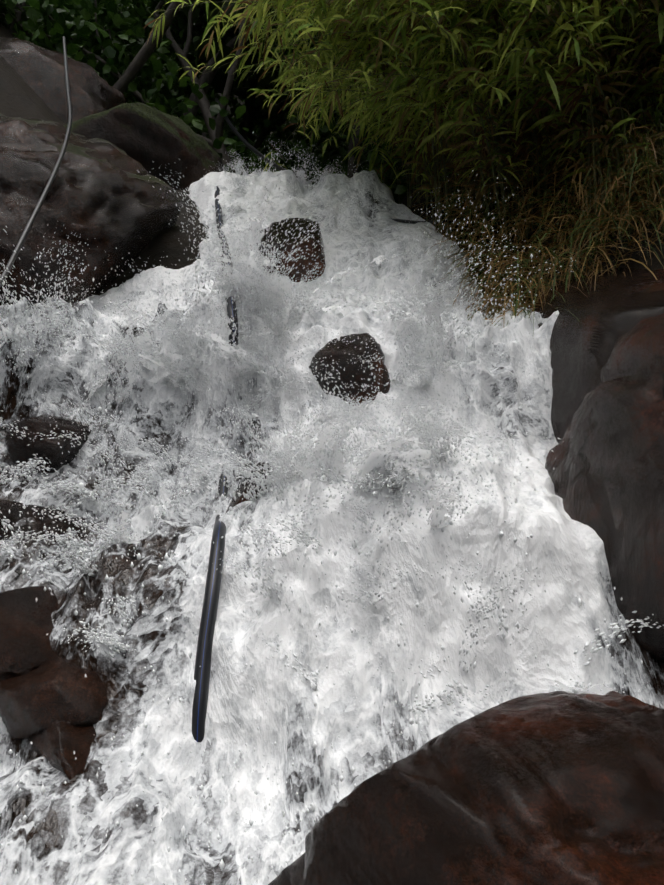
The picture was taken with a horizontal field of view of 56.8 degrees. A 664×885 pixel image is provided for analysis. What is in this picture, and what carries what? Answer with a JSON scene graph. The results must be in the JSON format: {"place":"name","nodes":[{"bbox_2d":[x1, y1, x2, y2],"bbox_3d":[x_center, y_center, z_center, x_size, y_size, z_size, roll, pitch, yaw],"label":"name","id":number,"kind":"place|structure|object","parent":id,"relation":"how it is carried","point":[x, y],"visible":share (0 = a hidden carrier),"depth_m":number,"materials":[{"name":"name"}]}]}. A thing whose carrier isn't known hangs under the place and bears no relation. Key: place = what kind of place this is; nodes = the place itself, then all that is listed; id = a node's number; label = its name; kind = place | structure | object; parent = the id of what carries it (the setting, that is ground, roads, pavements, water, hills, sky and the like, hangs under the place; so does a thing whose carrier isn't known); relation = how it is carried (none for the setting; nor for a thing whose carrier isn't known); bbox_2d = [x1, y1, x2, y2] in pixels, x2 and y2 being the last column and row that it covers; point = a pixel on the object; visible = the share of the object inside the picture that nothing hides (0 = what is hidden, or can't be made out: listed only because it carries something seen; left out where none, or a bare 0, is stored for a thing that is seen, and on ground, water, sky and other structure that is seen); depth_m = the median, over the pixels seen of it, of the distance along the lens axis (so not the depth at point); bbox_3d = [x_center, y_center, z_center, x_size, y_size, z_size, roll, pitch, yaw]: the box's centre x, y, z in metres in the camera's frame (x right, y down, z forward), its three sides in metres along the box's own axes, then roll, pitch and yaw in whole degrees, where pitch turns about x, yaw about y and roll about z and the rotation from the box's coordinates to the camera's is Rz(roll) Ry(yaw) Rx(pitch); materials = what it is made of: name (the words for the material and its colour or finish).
{"place":"outdoors","nodes":[
{"label":"outdoors","id":0,"kind":"place"},
{"bbox_2d":[0,170,663,884],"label":"stream water","id":1,"kind":"structure","parent":0,"point":[38,850],"depth_m":2.13,"materials":[{"name":"liquid"}]},
{"bbox_2d":[0,161,617,693],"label":"water splash films","id":2,"kind":"object","parent":1,"relation":"on","point":[372,461],"visible":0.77,"depth_m":2.91,"materials":[{"name":"white liquid"}]},
{"bbox_2d":[0,131,663,880],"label":"water splash droplets","id":3,"kind":"object","parent":1,"relation":"on","point":[436,435],"visible":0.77,"depth_m":2.69,"materials":[{"name":"white liquid"}]},
{"bbox_2d":[391,217,482,223],"bbox_3d":[0.752,-1.846,5.072,1.020,0.190,0.031,0,0,29],"label":"stick","id":4,"kind":"object","parent":1,"relation":"on","point":[407,221],"visible":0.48,"depth_m":5.09,"materials":[{"name":"black wood"}]},
{"bbox_2d":[0,5,663,311],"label":"ground","id":5,"kind":"structure","parent":0,"point":[20,97],"depth_m":4.45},
{"bbox_2d":[0,586,58,680],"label":"stream rock","id":6,"kind":"object","parent":5,"relation":"on","point":[26,625],"visible":0.56,"depth_m":2.01,"materials":[{"name":"brown stone"}]},
{"bbox_2d":[0,499,84,539],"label":"ledge rock","id":7,"kind":"object","parent":5,"relation":"on","point":[13,516],"visible":0.15,"depth_m":2.55,"materials":[{"name":"brown stone"}]},
{"bbox_2d":[4,414,91,472],"bbox_3d":[-1.349,0.018,2.978,0.390,0.307,0.436,0,0,-1],"label":"stream rock","id":8,"kind":"object","parent":5,"relation":"on","point":[21,450],"visible":0.71,"depth_m":2.81,"materials":[{"name":"brown stone"}]},
{"bbox_2d":[0,656,106,739],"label":"stream rock","id":9,"kind":"object","parent":5,"relation":"on","point":[37,700],"visible":0.62,"depth_m":1.86,"materials":[{"name":"brown stone"}]},
{"bbox_2d":[28,719,95,779],"bbox_3d":[-0.745,0.943,1.904,0.414,0.264,0.299,0,0,44],"label":"stream rock","id":10,"kind":"object","parent":5,"relation":"on","point":[56,744],"visible":0.27,"depth_m":1.79,"materials":[{"name":"brown stone"}]},
{"bbox_2d":[0,37,125,124],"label":"rock","id":11,"kind":"object","parent":5,"relation":"on","point":[40,71],"visible":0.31,"depth_m":6.54,"materials":[{"name":"stone"},{"name":"moss"}]},
{"bbox_2d":[0,114,181,305],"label":"rock","id":12,"kind":"object","parent":5,"relation":"on","point":[105,197],"visible":0.5,"depth_m":3.87,"materials":[{"name":"stone"}]},
{"bbox_2d":[0,36,71,286],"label":"cable","id":13,"kind":"object","parent":12,"relation":"on","point":[10,263],"visible":0.98,"depth_m":3.44,"materials":[{"name":"grey"}]},
{"bbox_2d":[63,102,223,190],"bbox_3d":[-2.195,-3.029,6.765,2.046,1.204,1.466,0,0,-28],"label":"mossy rock","id":14,"kind":"object","parent":5,"relation":"on","point":[146,136],"visible":0.35,"depth_m":6.23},
{"bbox_2d":[0,0,303,115],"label":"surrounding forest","id":15,"kind":"object","parent":5,"relation":"on","point":[219,81],"visible":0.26,"depth_m":9.95,"materials":[{"name":"green plant"}]},
{"bbox_2d":[0,0,417,180],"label":"forest trees","id":16,"kind":"object","parent":5,"relation":"on","point":[134,67],"visible":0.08,"depth_m":8.81,"materials":[{"name":"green plant"}]},
{"bbox_2d":[215,98,285,170],"bbox_3d":[-0.984,-3.841,7.695,0.150,2.416,3.015,0,0,-30],"label":"branch","id":17,"kind":"object","parent":16,"relation":"attached to","point":[248,144],"visible":0.44,"depth_m":7.69,"materials":[{"name":"black wood"}]},
{"bbox_2d":[192,186,232,741],"bbox_3d":[-0.639,-0.578,3.568,0.171,3.287,3.512,0,0,-10],"label":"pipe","id":18,"kind":"object","parent":5,"relation":"on","point":[206,634],"visible":0.56,"depth_m":2.03,"materials":[{"name":"black plastic"}]},
{"bbox_2d":[221,251,238,345],"bbox_3d":[-0.601,-0.861,3.572,0.065,0.821,1.120,0,0,-12],"label":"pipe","id":19,"kind":"object","parent":18,"relation":"attached to","point":[230,308],"visible":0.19,"depth_m":3.07,"materials":[{"name":"black plastic"}]},
{"bbox_2d":[0,0,431,203],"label":"forest foliage leaves","id":20,"kind":"object","parent":5,"relation":"on","point":[76,22],"visible":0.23,"depth_m":9.47,"materials":[{"name":"green plant"}]},
{"bbox_2d":[225,462,273,513],"bbox_3d":[-0.248,0.309,2.751,0.616,0.445,0.372,0,0,-25],"label":"ledge rock","id":21,"kind":"object","parent":5,"relation":"on","point":[241,489],"visible":0.06,"depth_m":2.63,"materials":[{"name":"stone"}]},
{"bbox_2d":[254,218,325,281],"bbox_3d":[-0.325,-1.238,4.524,0.644,0.864,0.649,0,0,-1],"label":"rock","id":22,"kind":"object","parent":5,"relation":"on","point":[311,250],"visible":0.21,"depth_m":4.26,"materials":[{"name":"brown stone"}]},
{"bbox_2d":[309,333,390,405],"bbox_3d":[0.072,-0.232,3.139,0.517,0.634,0.470,0,0,-1],"label":"rock","id":23,"kind":"object","parent":5,"relation":"on","point":[341,355],"visible":0.27,"depth_m":2.93,"materials":[{"name":"brown stone"}]},
{"bbox_2d":[144,0,663,221],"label":"bamboo grass leaves","id":24,"kind":"object","parent":5,"relation":"on","point":[474,49],"visible":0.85,"depth_m":4.33,"materials":[{"name":"green plant"}]},
{"bbox_2d":[154,0,663,290],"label":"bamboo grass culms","id":25,"kind":"object","parent":5,"relation":"on","point":[592,119],"visible":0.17,"depth_m":4.38,"materials":[{"name":"green plant"}]},
{"bbox_2d":[268,691,663,884],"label":"rock","id":26,"kind":"object","parent":5,"relation":"on","point":[558,788],"visible":1,"depth_m":1.04,"materials":[{"name":"brown stone"}]},
{"bbox_2d":[409,88,663,332],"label":"dry grass","id":27,"kind":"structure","parent":5,"relation":"on","point":[644,201],"depth_m":3.95,"materials":[{"name":"plant"}]},
{"bbox_2d":[532,268,663,443],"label":"rock","id":28,"kind":"object","parent":5,"relation":"on","point":[610,310],"visible":0.19,"depth_m":3.04,"materials":[{"name":"brown stone"}]},
{"bbox_2d":[545,313,663,662],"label":"rock face","id":29,"kind":"object","parent":5,"relation":"on","point":[606,474],"visible":0.56,"depth_m":2.24}
]}

